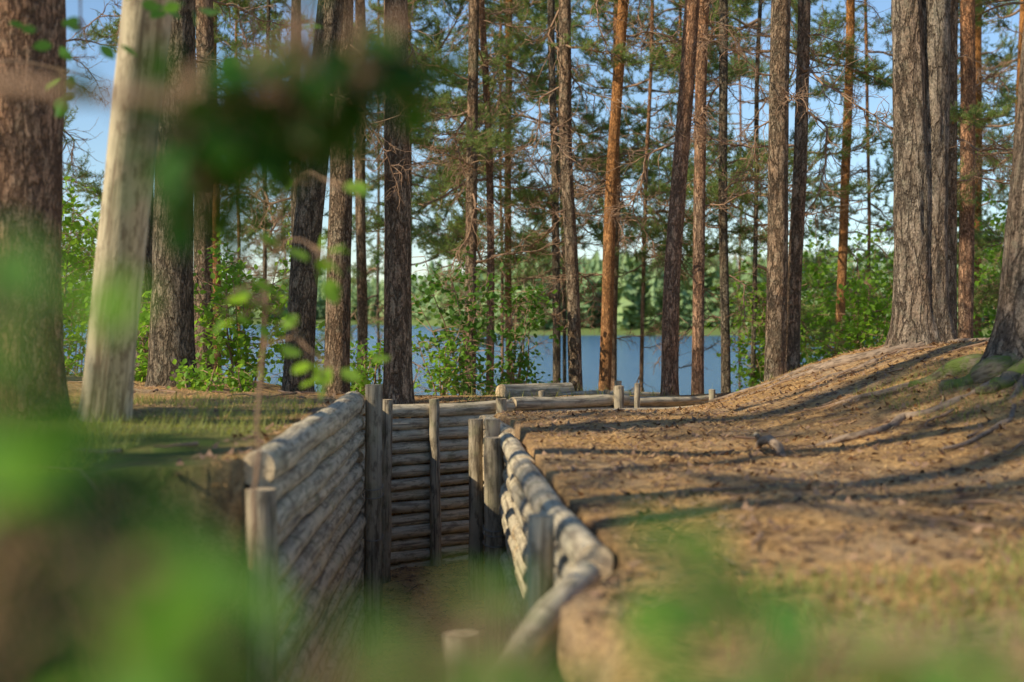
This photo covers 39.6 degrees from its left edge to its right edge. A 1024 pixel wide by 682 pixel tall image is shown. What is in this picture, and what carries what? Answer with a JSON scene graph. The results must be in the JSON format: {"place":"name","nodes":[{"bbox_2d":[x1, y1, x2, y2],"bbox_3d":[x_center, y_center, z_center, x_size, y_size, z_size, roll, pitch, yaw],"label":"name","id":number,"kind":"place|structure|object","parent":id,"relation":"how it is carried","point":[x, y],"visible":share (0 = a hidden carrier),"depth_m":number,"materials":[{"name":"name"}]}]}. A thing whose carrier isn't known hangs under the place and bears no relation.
{"place":"outdoors","nodes":[
{"label":"outdoors","id":0,"kind":"place"},
{"bbox_2d":[75,343,862,402],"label":"grass","id":1,"kind":"structure","parent":0,"point":[509,393],"depth_m":13.18,"materials":[{"name":"green plant"}]},
{"bbox_2d":[0,258,1023,681],"bbox_3d":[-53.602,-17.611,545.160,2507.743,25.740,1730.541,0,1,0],"label":"ground","id":2,"kind":"structure","parent":0,"point":[130,492],"depth_m":4.66,"materials":[{"name":"brown soil"}]},
{"bbox_2d":[0,0,69,419],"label":"pine tree","id":3,"kind":"object","parent":2,"relation":"on","point":[31,164],"visible":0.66,"depth_m":6.34,"materials":[{"name":"brown plant"}]},
{"bbox_2d":[62,176,98,373],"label":"understory bush","id":4,"kind":"object","parent":2,"relation":"on","point":[73,226],"visible":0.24,"depth_m":13.98,"materials":[{"name":"green plant"}]},
{"bbox_2d":[62,197,101,375],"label":"birch bush","id":5,"kind":"object","parent":2,"relation":"on","point":[85,271],"visible":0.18,"depth_m":17.87,"materials":[{"name":"green plant"}]},
{"bbox_2d":[62,10,118,331],"bbox_3d":[-5.700,-4.663,20.099,4.818,12.142,3.792,-1,1,-40],"label":"pine tree","id":6,"kind":"object","parent":2,"relation":"on","point":[82,175],"visible":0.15,"depth_m":19.77,"materials":[{"name":"green plant"}]},
{"bbox_2d":[80,0,173,421],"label":"leaning snag","id":7,"kind":"object","parent":2,"relation":"on","point":[109,364],"visible":0.59,"depth_m":5.81,"materials":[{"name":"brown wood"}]},
{"bbox_2d":[0,228,308,681],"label":"leafy sapling","id":8,"kind":"object","parent":2,"relation":"on","point":[144,627],"visible":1,"depth_m":0.46,"materials":[{"name":"green plant"}]},
{"bbox_2d":[0,0,321,117],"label":"leafy sapling","id":9,"kind":"object","parent":2,"relation":"on","point":[61,108],"visible":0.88,"depth_m":4.00,"materials":[{"name":"green plant"}]},
{"bbox_2d":[5,385,322,472],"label":"grass","id":10,"kind":"structure","parent":2,"relation":"on","point":[173,403],"depth_m":6.50,"materials":[{"name":"green plant"}]},
{"bbox_2d":[144,0,196,389],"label":"pine tree","id":11,"kind":"object","parent":2,"relation":"on","point":[172,335],"visible":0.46,"depth_m":10.75,"materials":[{"name":"brown plant"}]},
{"bbox_2d":[134,281,207,381],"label":"understory bush","id":12,"kind":"object","parent":2,"relation":"on","point":[144,319],"visible":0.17,"depth_m":11.90,"materials":[{"name":"green plant"}]},
{"bbox_2d":[68,0,311,375],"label":"pine tree","id":13,"kind":"object","parent":2,"relation":"on","point":[204,46],"visible":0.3,"depth_m":15.89,"materials":[{"name":"brown plant"}]},
{"bbox_2d":[167,352,230,392],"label":"understory bush","id":14,"kind":"object","parent":2,"relation":"on","point":[201,378],"visible":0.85,"depth_m":10.25,"materials":[{"name":"green plant"}]},
{"bbox_2d":[135,43,292,372],"bbox_3d":[-3.402,-6.658,12.165,3.095,14.234,2.359,0,1,0],"label":"pine tree","id":15,"kind":"object","parent":2,"relation":"on","point":[147,280],"visible":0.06,"depth_m":12.52,"materials":[{"name":"brown plant"}]},
{"bbox_2d":[68,378,394,596],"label":"needle litter","id":16,"kind":"object","parent":2,"relation":"on","point":[159,388],"visible":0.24,"depth_m":8.14,"materials":[{"name":"brown plant"}]},
{"bbox_2d":[0,0,469,267],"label":"leafy sapling","id":17,"kind":"object","parent":2,"relation":"on","point":[240,126],"visible":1,"depth_m":0.98,"materials":[{"name":"plant"}]},
{"bbox_2d":[217,359,265,393],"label":"understory bush","id":18,"kind":"object","parent":2,"relation":"on","point":[237,381],"visible":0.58,"depth_m":10.57,"materials":[{"name":"green plant"}]},
{"bbox_2d":[213,0,282,375],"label":"pine tree","id":19,"kind":"object","parent":2,"relation":"on","point":[215,241],"visible":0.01,"depth_m":21.92,"materials":[{"name":"orange plant"}]},
{"bbox_2d":[193,232,319,380],"bbox_3d":[-2.523,-0.279,13.128,1.460,1.481,1.022,-1,1,-39],"label":"understory bush","id":20,"kind":"object","parent":2,"relation":"on","point":[242,340],"visible":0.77,"depth_m":13.10,"materials":[{"name":"green plant"}]},
{"bbox_2d":[195,0,326,370],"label":"pine tree","id":21,"kind":"object","parent":2,"relation":"on","point":[240,231],"visible":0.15,"depth_m":27.13,"materials":[{"name":"green plant"}]},
{"bbox_2d":[245,487,278,681],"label":"wooden post","id":22,"kind":"object","parent":2,"relation":"on","point":[266,562],"visible":0.58,"depth_m":4.67,"materials":[{"name":"grey wood"}]},
{"bbox_2d":[195,0,329,381],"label":"pine tree","id":23,"kind":"object","parent":2,"relation":"on","point":[285,229],"visible":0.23,"depth_m":20.30,"materials":[{"name":"green plant"}]},
{"bbox_2d":[240,297,324,387],"bbox_3d":[-2.150,0.100,13.772,0.951,1.096,0.910,0,1,0],"label":"understory bush","id":24,"kind":"object","parent":2,"relation":"on","point":[278,345],"visible":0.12,"depth_m":13.69,"materials":[{"name":"green plant"}]},
{"bbox_2d":[218,0,368,282],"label":"pine tree","id":25,"kind":"object","parent":2,"relation":"on","point":[293,197],"visible":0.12,"depth_m":17.99,"materials":[{"name":"green plant"}]},
{"bbox_2d":[213,9,389,561],"bbox_3d":[-0.472,-0.351,3.114,0.400,1.801,0.571,0,1,0],"label":"leafy sapling","id":26,"kind":"object","parent":2,"relation":"on","point":[330,290],"visible":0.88,"depth_m":3.10,"materials":[{"name":"green plant"}]},
{"bbox_2d":[243,384,382,681],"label":"log retaining wall","id":27,"kind":"structure","parent":2,"relation":"on","point":[311,471],"depth_m":6.50,"materials":[{"name":"grey wood"}]},
{"bbox_2d":[307,0,381,395],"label":"pine tree","id":28,"kind":"object","parent":2,"relation":"on","point":[337,328],"visible":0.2,"depth_m":12.00,"materials":[{"name":"brown plant"}]},
{"bbox_2d":[281,0,414,393],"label":"pine tree","id":29,"kind":"object","parent":2,"relation":"on","point":[303,278],"visible":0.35,"depth_m":11.38,"materials":[{"name":"brown plant"}]},
{"bbox_2d":[350,336,383,396],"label":"understory bush","id":30,"kind":"object","parent":2,"relation":"on","point":[362,382],"visible":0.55,"depth_m":13.00,"materials":[{"name":"green plant"}]},
{"bbox_2d":[353,0,383,391],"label":"pine tree","id":31,"kind":"object","parent":2,"relation":"on","point":[362,297],"visible":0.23,"depth_m":19.93,"materials":[{"name":"brown plant"}]},
{"bbox_2d":[356,399,392,607],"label":"log retaining wall","id":32,"kind":"structure","parent":2,"relation":"on","point":[387,477],"depth_m":10.70,"materials":[{"name":"grey wood"}]},
{"bbox_2d":[307,0,478,378],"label":"pine tree","id":33,"kind":"object","parent":2,"relation":"on","point":[373,268],"visible":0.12,"depth_m":30.86,"materials":[{"name":"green plant"}]},
{"bbox_2d":[369,0,450,404],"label":"pine tree","id":34,"kind":"object","parent":2,"relation":"on","point":[398,387],"visible":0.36,"depth_m":11.90,"materials":[{"name":"brown plant"}]},
{"bbox_2d":[321,0,503,394],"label":"pine tree","id":35,"kind":"object","parent":2,"relation":"on","point":[421,244],"visible":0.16,"depth_m":23.44,"materials":[{"name":"green plant"}]},
{"bbox_2d":[376,246,520,395],"bbox_3d":[-0.641,0.016,15.263,1.580,2.044,1.710,0,1,0],"label":"understory bush","id":36,"kind":"object","parent":2,"relation":"on","point":[461,315],"visible":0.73,"depth_m":15.13,"materials":[{"name":"green plant"}]},
{"bbox_2d":[412,329,488,395],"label":"understory bush","id":37,"kind":"object","parent":2,"relation":"on","point":[443,358],"visible":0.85,"depth_m":14.58,"materials":[{"name":"green plant"}]},
{"bbox_2d":[390,398,514,569],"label":"log retaining wall","id":38,"kind":"structure","parent":2,"relation":"on","point":[434,434],"depth_m":11.49,"materials":[{"name":"grey wood"}]},
{"bbox_2d":[299,577,608,681],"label":"leafy sapling","id":39,"kind":"object","parent":2,"relation":"on","point":[381,645],"visible":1,"depth_m":0.42,"materials":[{"name":"green plant"}]},
{"bbox_2d":[365,0,580,394],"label":"pine tree","id":40,"kind":"object","parent":2,"relation":"on","point":[420,204],"visible":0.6,"depth_m":17.93,"materials":[{"name":"green plant"}]},
{"bbox_2d":[468,419,483,587],"bbox_3d":[-0.256,1.218,10.072,0.116,1.338,0.116,0,1,0],"label":"wooden post","id":41,"kind":"object","parent":2,"relation":"on","point":[476,523],"visible":0.81,"depth_m":10.03,"materials":[{"name":"grey wood"}]},
{"bbox_2d":[362,0,596,395],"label":"pine tree","id":42,"kind":"object","parent":2,"relation":"on","point":[474,145],"visible":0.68,"depth_m":16.91,"materials":[{"name":"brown plant"}]},
{"bbox_2d":[377,0,593,393],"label":"pine tree","id":43,"kind":"object","parent":2,"relation":"on","point":[457,229],"visible":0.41,"depth_m":20.80,"materials":[{"name":"green plant"}]},
{"bbox_2d":[485,419,499,620],"bbox_3d":[-0.115,1.189,8.521,0.104,1.448,0.098,0,1,0],"label":"wooden post","id":44,"kind":"object","parent":2,"relation":"on","point":[492,427],"visible":0.13,"depth_m":8.47,"materials":[{"name":"grey wood"}]},
{"bbox_2d":[483,437,506,660],"bbox_3d":[-0.094,1.235,8.172,0.140,1.368,0.132,0,1,0],"label":"wooden post","id":45,"kind":"object","parent":2,"relation":"on","point":[494,462],"visible":0.48,"depth_m":8.11,"materials":[{"name":"grey wood"}]},
{"bbox_2d":[483,415,514,585],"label":"log retaining wall","id":46,"kind":"structure","parent":2,"relation":"on","point":[504,427],"depth_m":9.18,"materials":[{"name":"grey wood"}]},
{"bbox_2d":[411,2,593,382],"bbox_3d":[-0.346,-4.379,28.349,3.809,14.104,4.641,0,1,0],"label":"pine tree","id":47,"kind":"object","parent":2,"relation":"on","point":[531,272],"visible":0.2,"depth_m":28.05,"materials":[{"name":"green plant"}]},
{"bbox_2d":[422,0,596,383],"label":"pine tree","id":48,"kind":"object","parent":2,"relation":"on","point":[588,116],"visible":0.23,"depth_m":23.94,"materials":[{"name":"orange plant"}]},
{"bbox_2d":[458,278,563,394],"bbox_3d":[-0.019,0.082,15.823,1.275,1.578,1.270,0,1,0],"label":"understory bush","id":49,"kind":"object","parent":2,"relation":"on","point":[530,302],"visible":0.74,"depth_m":15.64,"materials":[{"name":"green plant"}]},
{"bbox_2d":[498,432,534,624],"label":"log retaining wall","id":50,"kind":"structure","parent":2,"relation":"on","point":[511,446],"depth_m":7.28,"materials":[{"name":"brown wood"}]},
{"bbox_2d":[62,246,999,328],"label":"distant forest","id":51,"kind":"object","parent":2,"relation":"on","point":[629,300],"visible":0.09,"depth_m":248.65,"materials":[{"name":"green plant"}]},
{"bbox_2d":[508,455,562,625],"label":"log retaining wall","id":52,"kind":"structure","parent":2,"relation":"on","point":[531,489],"depth_m":5.97,"materials":[{"name":"brown wood"}]},
{"bbox_2d":[496,382,574,396],"bbox_3d":[0.224,0.480,13.435,0.860,0.173,0.168,-1,1,-41],"label":"fallen log","id":53,"kind":"object","parent":2,"relation":"on","point":[516,390],"visible":0.59,"depth_m":13.31,"materials":[{"name":"grey wood"}]},
{"bbox_2d":[52,339,1023,639],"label":"fallen twigs","id":54,"kind":"object","parent":2,"relation":"on","point":[838,539],"visible":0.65,"depth_m":5.98,"materials":[{"name":"brown wood"}]},
{"bbox_2d":[526,513,553,616],"bbox_3d":[0.085,1.254,4.320,0.093,1.458,0.094,0,1,0],"label":"wooden post","id":55,"kind":"object","parent":2,"relation":"on","point":[540,552],"visible":0.58,"depth_m":4.28,"materials":[{"name":"grey wood"}]},
{"bbox_2d":[425,0,666,382],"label":"pine tree","id":56,"kind":"object","parent":2,"relation":"on","point":[528,193],"visible":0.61,"depth_m":18.94,"materials":[{"name":"green plant"}]},
{"bbox_2d":[521,561,601,660],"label":"log retaining wall","id":57,"kind":"structure","parent":2,"relation":"on","point":[545,612],"depth_m":3.39,"materials":[{"name":"grey wood"}]},
{"bbox_2d":[466,0,668,382],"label":"pine tree","id":58,"kind":"object","parent":2,"relation":"on","point":[529,49],"visible":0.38,"depth_m":23.83,"materials":[{"name":"green plant"}]},
{"bbox_2d":[509,385,629,411],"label":"log retaining wall","id":59,"kind":"structure","parent":2,"relation":"on","point":[618,398],"depth_m":12.57,"materials":[{"name":"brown wood"}]},
{"bbox_2d":[497,0,647,390],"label":"pine tree","id":60,"kind":"object","parent":2,"relation":"on","point":[564,87],"visible":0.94,"depth_m":15.91,"materials":[{"name":"green plant"}]},
{"bbox_2d":[538,497,612,586],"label":"log retaining wall","id":61,"kind":"structure","parent":2,"relation":"on","point":[576,542],"depth_m":4.14,"materials":[{"name":"grey wood"}]},
{"bbox_2d":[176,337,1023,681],"bbox_3d":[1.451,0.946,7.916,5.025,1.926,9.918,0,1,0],"label":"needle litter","id":62,"kind":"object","parent":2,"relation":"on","point":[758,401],"visible":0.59,"depth_m":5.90,"materials":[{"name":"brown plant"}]},
{"bbox_2d":[525,0,692,389],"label":"pine tree","id":63,"kind":"object","parent":2,"relation":"on","point":[544,4],"visible":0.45,"depth_m":21.91,"materials":[{"name":"green plant"}]},
{"bbox_2d":[521,0,712,390],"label":"pine tree","id":64,"kind":"object","parent":2,"relation":"on","point":[607,274],"visible":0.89,"depth_m":15.94,"materials":[{"name":"orange plant"}]},
{"bbox_2d":[597,0,699,395],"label":"pine tree","id":65,"kind":"object","parent":2,"relation":"on","point":[670,315],"visible":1,"depth_m":13.93,"materials":[{"name":"brown plant"}]},
{"bbox_2d":[531,0,767,391],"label":"pine tree","id":66,"kind":"object","parent":2,"relation":"on","point":[658,230],"visible":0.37,"depth_m":21.81,"materials":[{"name":"green plant"}]},
{"bbox_2d":[624,396,708,407],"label":"log retaining wall","id":67,"kind":"structure","parent":2,"relation":"on","point":[631,404],"depth_m":13.23,"materials":[{"name":"brown wood"}]},
{"bbox_2d":[640,395,716,404],"bbox_3d":[1.525,0.540,13.110,0.858,0.071,0.059,-1,1,-28],"label":"fallen log","id":68,"kind":"object","parent":67,"relation":"on","point":[660,400],"visible":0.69,"depth_m":13.06,"materials":[{"name":"brown wood"}]},
{"bbox_2d":[571,0,797,370],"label":"pine tree","id":69,"kind":"object","parent":2,"relation":"on","point":[641,89],"visible":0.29,"depth_m":25.57,"materials":[{"name":"green plant"}]},
{"bbox_2d":[625,0,795,392],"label":"pine tree","id":70,"kind":"object","parent":2,"relation":"on","point":[722,158],"visible":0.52,"depth_m":16.43,"materials":[{"name":"green plant"}]},
{"bbox_2d":[673,0,791,394],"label":"pine tree","id":71,"kind":"object","parent":2,"relation":"on","point":[699,119],"visible":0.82,"depth_m":14.91,"materials":[{"name":"brown plant"}]},
{"bbox_2d":[666,1,810,389],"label":"pine tree","id":72,"kind":"object","parent":2,"relation":"on","point":[760,218],"visible":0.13,"depth_m":35.88,"materials":[{"name":"green plant"}]},
{"bbox_2d":[686,0,821,380],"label":"pine tree","id":73,"kind":"object","parent":2,"relation":"on","point":[777,258],"visible":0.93,"depth_m":13.41,"materials":[{"name":"brown plant"}]},
{"bbox_2d":[710,267,810,390],"bbox_3d":[3.317,0.086,19.049,1.375,2.156,1.328,-1,1,-42],"label":"birch bush","id":74,"kind":"object","parent":2,"relation":"on","point":[744,351],"visible":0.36,"depth_m":19.09,"materials":[{"name":"green plant"}]},
{"bbox_2d":[641,0,893,386],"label":"pine tree","id":75,"kind":"object","parent":2,"relation":"on","point":[881,80],"visible":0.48,"depth_m":18.78,"materials":[{"name":"green plant"}]},
{"bbox_2d":[754,432,786,456],"bbox_3d":[1.215,0.502,6.757,0.065,0.117,0.516,0,1,-6],"label":"broken root","id":76,"kind":"object","parent":2,"relation":"on","point":[773,442],"visible":0.84,"depth_m":6.71,"materials":[{"name":"grey wood"}]},
{"bbox_2d":[661,0,892,372],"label":"pine tree","id":77,"kind":"object","parent":2,"relation":"on","point":[804,70],"visible":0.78,"depth_m":14.41,"materials":[{"name":"brown plant"}]},
{"bbox_2d":[704,242,853,386],"bbox_3d":[4.041,0.118,20.998,2.417,3.230,1.990,0,1,0],"label":"birch bush","id":78,"kind":"object","parent":2,"relation":"on","point":[819,351],"visible":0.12,"depth_m":20.90,"materials":[{"name":"green plant"}]},
{"bbox_2d":[709,346,887,401],"bbox_3d":[2.454,0.262,11.810,1.660,0.529,0.275,1,1,31],"label":"tree root","id":79,"kind":"object","parent":2,"relation":"on","point":[794,372],"visible":0.48,"depth_m":11.94,"materials":[{"name":"brown wood"}]},
{"bbox_2d":[718,342,915,402],"bbox_3d":[2.382,0.274,11.313,1.628,0.541,0.231,0,1,16],"label":"tree root","id":80,"kind":"object","parent":2,"relation":"on","point":[845,361],"visible":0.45,"depth_m":11.16,"materials":[{"name":"brown wood"}]},
{"bbox_2d":[620,512,1023,681],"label":"leafy sapling","id":81,"kind":"object","parent":2,"relation":"on","point":[787,623],"visible":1,"depth_m":0.57,"materials":[{"name":"green plant"}]},
{"bbox_2d":[732,341,924,406],"bbox_3d":[2.420,0.263,10.646,1.778,0.507,0.362,0,1,-20],"label":"tree root","id":82,"kind":"object","parent":2,"relation":"on","point":[918,344],"visible":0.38,"depth_m":10.54,"materials":[{"name":"brown wood"}]},
{"bbox_2d":[801,220,892,363],"bbox_3d":[5.062,-0.324,22.188,2.242,3.269,2.161,0,1,0],"label":"birch bush","id":83,"kind":"object","parent":2,"relation":"on","point":[822,269],"visible":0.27,"depth_m":21.91,"materials":[{"name":"green plant"}]},
{"bbox_2d":[815,272,891,355],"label":"birch bush","id":84,"kind":"object","parent":2,"relation":"on","point":[881,307],"visible":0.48,"depth_m":17.35,"materials":[{"name":"green plant"}]},
{"bbox_2d":[762,376,944,415],"bbox_3d":[2.221,0.313,8.601,1.498,0.361,0.164,1,1,36],"label":"tree root","id":85,"kind":"object","parent":2,"relation":"on","point":[881,392],"visible":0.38,"depth_m":8.55,"materials":[{"name":"brown wood"}]},
{"bbox_2d":[732,0,979,347],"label":"pine tree","id":86,"kind":"object","parent":2,"relation":"on","point":[838,20],"visible":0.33,"depth_m":24.79,"materials":[{"name":"green plant"}]},
{"bbox_2d":[833,0,893,354],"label":"pine tree","id":87,"kind":"object","parent":2,"relation":"on","point":[843,250],"visible":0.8,"depth_m":19.92,"materials":[{"name":"orange plant"}]},
{"bbox_2d":[804,374,1000,446],"bbox_3d":[2.079,0.337,7.430,1.769,0.423,0.215,-1,1,-32],"label":"tree root","id":88,"kind":"object","parent":2,"relation":"on","point":[879,429],"visible":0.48,"depth_m":7.36,"materials":[{"name":"brown wood"}]},
{"bbox_2d":[833,209,981,344],"bbox_3d":[5.993,-0.374,21.546,2.304,3.237,1.950,0,1,0],"label":"birch bush","id":89,"kind":"object","parent":2,"relation":"on","point":[881,273],"visible":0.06,"depth_m":21.35,"materials":[{"name":"green plant"}]},
{"bbox_2d":[884,0,956,347],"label":"pine tree","id":90,"kind":"object","parent":2,"relation":"on","point":[921,54],"visible":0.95,"depth_m":11.27,"materials":[{"name":"brown plant"}]},
{"bbox_2d":[853,347,1023,424],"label":"grass","id":91,"kind":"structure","parent":2,"relation":"on","point":[1021,388],"depth_m":7.80,"materials":[{"name":"green plant"}]},
{"bbox_2d":[908,353,981,386],"bbox_3d":[2.664,0.144,8.302,0.727,0.310,0.221,1,1,34],"label":"tree root","id":92,"kind":"object","parent":2,"relation":"on","point":[965,364],"visible":0.42,"depth_m":8.31,"materials":[{"name":"green plant"}]},
{"bbox_2d":[871,0,1023,315],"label":"pine tree","id":93,"kind":"object","parent":2,"relation":"on","point":[984,240],"visible":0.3,"depth_m":20.18,"materials":[{"name":"green plant"}]},
{"bbox_2d":[888,0,1013,338],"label":"pine tree","id":94,"kind":"object","parent":2,"relation":"on","point":[956,114],"visible":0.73,"depth_m":15.91,"materials":[{"name":"brown plant"}]},
{"bbox_2d":[885,0,1018,337],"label":"pine tree","id":95,"kind":"object","parent":2,"relation":"on","point":[968,80],"visible":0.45,"depth_m":16.91,"materials":[{"name":"brown plant"}]},
{"bbox_2d":[887,17,1018,323],"bbox_3d":[9.429,-4.804,29.115,3.359,12.519,4.042,0,1,22],"label":"pine tree","id":96,"kind":"object","parent":2,"relation":"on","point":[992,56],"visible":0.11,"depth_m":29.23,"materials":[{"name":"green plant"}]},
{"bbox_2d":[939,351,1019,390],"bbox_3d":[2.733,0.133,7.917,0.652,0.319,0.274,0,1,-9],"label":"tree root","id":97,"kind":"object","parent":2,"relation":"on","point":[990,367],"visible":0.62,"depth_m":7.81,"materials":[{"name":"green plant"}]},
{"bbox_2d":[957,188,1007,337],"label":"birch bush","id":98,"kind":"object","parent":2,"relation":"on","point":[992,272],"visible":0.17,"depth_m":22.14,"materials":[{"name":"green plant"}]},
{"bbox_2d":[942,373,1023,449],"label":"tree root","id":99,"kind":"object","parent":2,"relation":"on","point":[996,426],"visible":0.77,"depth_m":6.62,"materials":[{"name":"brown wood"}]},
{"bbox_2d":[957,0,1016,337],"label":"pine tree","id":100,"kind":"object","parent":2,"relation":"on","point":[978,57],"visible":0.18,"depth_m":25.86,"materials":[{"name":"orange plant"}]},
{"bbox_2d":[957,0,1023,186],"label":"pine tree","id":101,"kind":"object","parent":2,"relation":"on","point":[1010,12],"visible":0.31,"depth_m":24.16,"materials":[{"name":"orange plant"}]},
{"bbox_2d":[975,358,1023,393],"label":"tree root","id":102,"kind":"object","parent":2,"relation":"on","point":[1004,379],"visible":0.84,"depth_m":7.53,"materials":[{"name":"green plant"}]},
{"bbox_2d":[979,28,1023,361],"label":"pine tree","id":103,"kind":"object","parent":2,"relation":"on","point":[1007,333],"visible":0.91,"depth_m":7.93,"materials":[{"name":"brown plant"}]},
{"bbox_2d":[63,325,984,395],"bbox_3d":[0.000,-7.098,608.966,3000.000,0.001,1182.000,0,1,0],"label":"lake","id":104,"kind":"structure","parent":0,"point":[628,363],"depth_m":99.05,"materials":[{"name":"blue liquid"}]},
{"bbox_2d":[62,0,1019,288],"label":"sky","id":105,"kind":"structure","parent":0,"point":[87,116],"materials":[{"name":"blue"}]},
{"bbox_2d":[677,524,1023,681],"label":"grass","id":106,"kind":"structure","parent":0,"point":[919,617],"depth_m":3.13,"materials":[{"name":"green plant"}]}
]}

